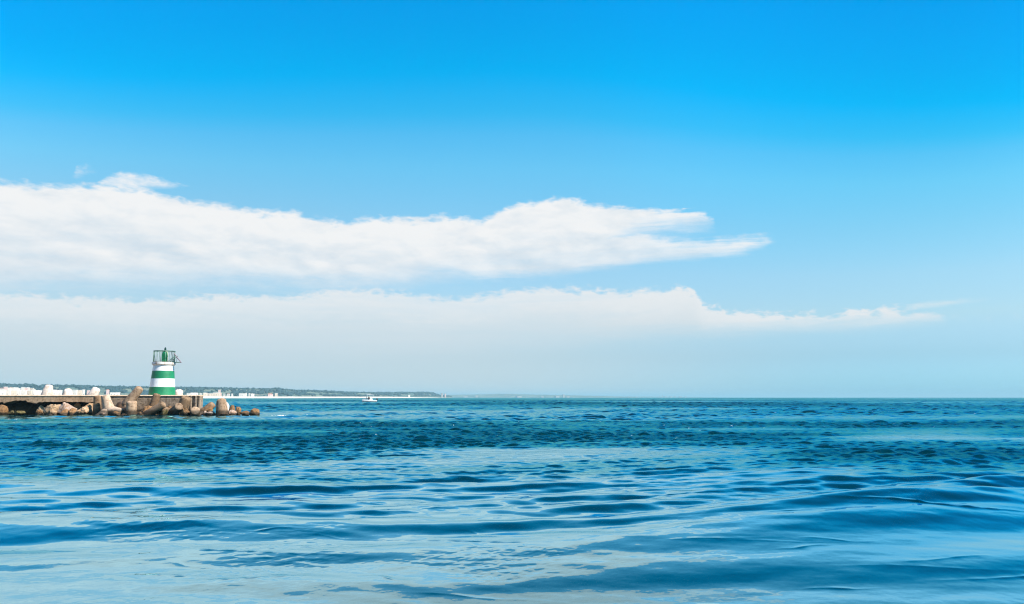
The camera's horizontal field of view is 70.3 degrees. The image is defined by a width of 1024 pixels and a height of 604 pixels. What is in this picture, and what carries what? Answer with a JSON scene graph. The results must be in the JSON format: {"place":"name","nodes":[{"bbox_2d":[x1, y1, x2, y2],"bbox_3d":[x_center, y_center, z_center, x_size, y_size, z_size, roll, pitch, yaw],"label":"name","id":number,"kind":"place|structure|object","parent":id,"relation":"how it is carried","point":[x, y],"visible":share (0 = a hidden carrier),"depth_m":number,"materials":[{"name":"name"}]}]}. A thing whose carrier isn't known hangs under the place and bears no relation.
{"place":"outdoors","nodes":[
{"label":"outdoors","id":0,"kind":"place"},
{"bbox_2d":[53,386,452,397],"bbox_3d":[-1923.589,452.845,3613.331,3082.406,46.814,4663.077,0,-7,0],"label":"hills","id":1,"kind":"structure","parent":0,"point":[103,390],"depth_m":2806.71,"materials":[{"name":"green plant"}]},
{"bbox_2d":[0,390,6,394],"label":"house","id":2,"kind":"structure","parent":1,"relation":"on","point":[2,392],"depth_m":1665.09,"materials":[{"name":"white concrete"}]},
{"bbox_2d":[110,392,120,394],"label":"house","id":3,"kind":"structure","parent":1,"relation":"on","point":[114,393],"depth_m":1919.57,"materials":[{"name":"white concrete"}]},
{"bbox_2d":[0,383,451,396],"bbox_3d":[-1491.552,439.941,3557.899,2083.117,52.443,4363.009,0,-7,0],"label":"woodland","id":4,"kind":"object","parent":1,"relation":"on","point":[235,392],"visible":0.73,"depth_m":2736.93,"materials":[{"name":"green plant"}]},
{"bbox_2d":[203,396,433,397],"bbox_3d":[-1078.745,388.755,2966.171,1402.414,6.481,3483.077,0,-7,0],"label":"beach","id":5,"kind":"structure","parent":0,"point":[300,397],"depth_m":2597.59,"materials":[{"name":"beige sand"}]},
{"bbox_2d":[0,397,1023,603],"bbox_3d":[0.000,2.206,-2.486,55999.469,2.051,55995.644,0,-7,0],"label":"sea","id":6,"kind":"structure","parent":0,"point":[818,500],"depth_m":16.40,"materials":[{"name":"liquid"}]},
{"bbox_2d":[0,405,8,414],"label":"boulder","id":7,"kind":"object","parent":6,"relation":"in","point":[4,410],"visible":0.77,"depth_m":102.16,"materials":[{"name":"beige stone"}]},
{"bbox_2d":[14,411,25,414],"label":"boulder","id":8,"kind":"object","parent":6,"relation":"in","point":[19,412],"visible":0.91,"depth_m":102.30,"materials":[{"name":"beige stone"}]},
{"bbox_2d":[36,405,43,413],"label":"boulder","id":9,"kind":"object","parent":6,"relation":"in","point":[41,407],"visible":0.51,"depth_m":104.22,"materials":[{"name":"stone"}]},
{"bbox_2d":[41,385,52,394],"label":"tetrapod","id":10,"kind":"object","parent":6,"relation":"in","point":[47,390],"visible":0.15,"depth_m":112.13,"materials":[{"name":"concrete"}]},
{"bbox_2d":[43,404,60,414],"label":"boulder","id":11,"kind":"object","parent":6,"relation":"in","point":[51,409],"visible":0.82,"depth_m":102.36,"materials":[{"name":"stone"}]},
{"bbox_2d":[60,409,69,414],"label":"boulder","id":12,"kind":"object","parent":6,"relation":"in","point":[65,412],"visible":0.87,"depth_m":101.90,"materials":[{"name":"beige stone"}]},
{"bbox_2d":[58,402,76,413],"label":"boulder","id":13,"kind":"object","parent":6,"relation":"in","point":[63,406],"visible":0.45,"depth_m":102.97,"materials":[{"name":"stone"}]},
{"bbox_2d":[62,388,72,394],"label":"tetrapod","id":14,"kind":"object","parent":6,"relation":"in","point":[68,391],"visible":0.22,"depth_m":112.28,"materials":[{"name":"concrete"}]},
{"bbox_2d":[69,408,76,414],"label":"boulder","id":15,"kind":"object","parent":6,"relation":"in","point":[72,411],"visible":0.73,"depth_m":102.03,"materials":[{"name":"beige stone"}]},
{"bbox_2d":[74,403,81,409],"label":"boulder","id":16,"kind":"object","parent":6,"relation":"in","point":[78,406],"visible":0.5,"depth_m":104.72,"materials":[{"name":"brown stone"}]},
{"bbox_2d":[74,406,88,414],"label":"boulder","id":17,"kind":"object","parent":6,"relation":"in","point":[83,410],"visible":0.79,"depth_m":101.76,"materials":[{"name":"stone"}]},
{"bbox_2d":[84,403,92,414],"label":"boulder","id":18,"kind":"object","parent":6,"relation":"in","point":[90,406],"visible":0.39,"depth_m":103.61,"materials":[{"name":"stone"}]},
{"bbox_2d":[87,387,99,394],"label":"tetrapod","id":19,"kind":"object","parent":6,"relation":"in","point":[94,390],"visible":0.22,"depth_m":111.68,"materials":[{"name":"concrete"}]},
{"bbox_2d":[92,395,100,414],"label":"tetrapod","id":20,"kind":"object","parent":6,"relation":"in","point":[96,404],"visible":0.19,"depth_m":102.58,"materials":[{"name":"brown concrete"}]},
{"bbox_2d":[0,395,203,414],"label":"breakwater","id":21,"kind":"object","parent":6,"relation":"in","point":[29,404],"visible":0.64,"depth_m":104.11,"materials":[{"name":"concrete"}]},
{"bbox_2d":[148,347,181,394],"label":"lighthouse","id":22,"kind":"object","parent":21,"relation":"on","point":[162,381],"visible":0.99,"depth_m":106.04,"materials":[{"name":"paint"}]},
{"bbox_2d":[96,394,125,415],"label":"tetrapod","id":23,"kind":"object","parent":6,"relation":"in","point":[108,407],"visible":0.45,"depth_m":101.38,"materials":[{"name":"concrete"}]},
{"bbox_2d":[112,411,120,415],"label":"boulder","id":24,"kind":"object","parent":6,"relation":"in","point":[115,413],"visible":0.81,"depth_m":100.02,"materials":[{"name":"brown stone"}]},
{"bbox_2d":[117,386,142,409],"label":"tetrapod","id":25,"kind":"object","parent":6,"relation":"in","point":[135,393],"visible":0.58,"depth_m":102.64,"materials":[{"name":"concrete"}]},
{"bbox_2d":[125,401,136,414],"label":"tetrapod","id":26,"kind":"object","parent":6,"relation":"in","point":[131,407],"visible":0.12,"depth_m":100.90,"materials":[{"name":"concrete"}]},
{"bbox_2d":[137,393,160,414],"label":"tetrapod","id":27,"kind":"object","parent":6,"relation":"in","point":[155,399],"visible":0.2,"depth_m":102.55,"materials":[{"name":"brown concrete"}]},
{"bbox_2d":[141,402,165,414],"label":"tetrapod","id":28,"kind":"object","parent":6,"relation":"in","point":[156,408],"visible":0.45,"depth_m":100.31,"materials":[{"name":"concrete"}]},
{"bbox_2d":[160,409,168,414],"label":"boulder","id":29,"kind":"object","parent":6,"relation":"in","point":[164,412],"visible":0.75,"depth_m":100.46,"materials":[{"name":"brown stone"}]},
{"bbox_2d":[157,403,182,414],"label":"tetrapod","id":30,"kind":"object","parent":6,"relation":"in","point":[176,408],"visible":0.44,"depth_m":100.57,"materials":[{"name":"concrete"}]},
{"bbox_2d":[175,389,182,394],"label":"tetrapod","id":31,"kind":"object","parent":6,"relation":"in","point":[178,391],"visible":0.12,"depth_m":110.82,"materials":[{"name":"concrete"}]},
{"bbox_2d":[178,396,190,413],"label":"tetrapod","id":32,"kind":"object","parent":6,"relation":"in","point":[185,401],"visible":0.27,"depth_m":101.88,"materials":[{"name":"brown concrete"}]},
{"bbox_2d":[180,408,189,414],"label":"boulder","id":33,"kind":"object","parent":6,"relation":"in","point":[184,411],"visible":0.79,"depth_m":100.35,"materials":[{"name":"brown stone"}]},
{"bbox_2d":[189,407,202,415],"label":"tetrapod","id":34,"kind":"object","parent":6,"relation":"in","point":[194,411],"visible":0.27,"depth_m":100.22,"materials":[{"name":"concrete"}]},
{"bbox_2d":[189,402,214,411],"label":"tetrapod","id":35,"kind":"object","parent":6,"relation":"in","point":[205,407],"visible":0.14,"depth_m":104.90,"materials":[{"name":"concrete"}]},
{"bbox_2d":[203,405,212,412],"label":"boulder","id":36,"kind":"object","parent":6,"relation":"in","point":[210,408],"visible":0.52,"depth_m":102.16,"materials":[{"name":"beige stone"}]},
{"bbox_2d":[207,411,214,415],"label":"boulder","id":37,"kind":"object","parent":6,"relation":"in","point":[210,413],"visible":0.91,"depth_m":100.52,"materials":[{"name":"stone"}]},
{"bbox_2d":[215,398,228,415],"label":"tetrapod","id":38,"kind":"object","parent":6,"relation":"in","point":[221,405],"visible":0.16,"depth_m":100.47,"materials":[{"name":"concrete"}]},
{"bbox_2d":[229,410,236,414],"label":"boulder","id":39,"kind":"object","parent":6,"relation":"in","point":[232,412],"visible":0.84,"depth_m":101.02,"materials":[{"name":"stone"}]},
{"bbox_2d":[235,407,240,415],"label":"boulder","id":40,"kind":"object","parent":6,"relation":"in","point":[238,410],"visible":0.91,"depth_m":101.83,"materials":[{"name":"beige stone"}]},
{"bbox_2d":[240,411,249,415],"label":"boulder","id":41,"kind":"object","parent":6,"relation":"in","point":[245,413],"visible":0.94,"depth_m":101.17,"materials":[{"name":"brown stone"}]},
{"bbox_2d":[250,408,259,415],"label":"boulder","id":42,"kind":"object","parent":6,"relation":"in","point":[254,411],"visible":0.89,"depth_m":101.30,"materials":[{"name":"brown stone"}]},
{"bbox_2d":[362,394,377,401],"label":"motorboat","id":43,"kind":"object","parent":6,"relation":"on","point":[369,400],"visible":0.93,"depth_m":376.06,"materials":[{"name":"paint"}]},
{"bbox_2d":[0,0,1023,396],"label":"sky","id":44,"kind":"structure","parent":0,"point":[624,198],"materials":[{"name":"blue"}]},
{"bbox_2d":[450,394,637,397],"bbox_3d":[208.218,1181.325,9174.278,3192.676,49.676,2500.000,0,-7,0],"label":"hills","id":45,"kind":"structure","parent":0,"point":[510,396],"depth_m":8192.20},
{"bbox_2d":[629,396,716,397],"bbox_3d":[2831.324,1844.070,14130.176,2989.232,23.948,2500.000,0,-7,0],"label":"hills","id":46,"kind":"structure","parent":0,"point":[668,397],"depth_m":12985.45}
]}

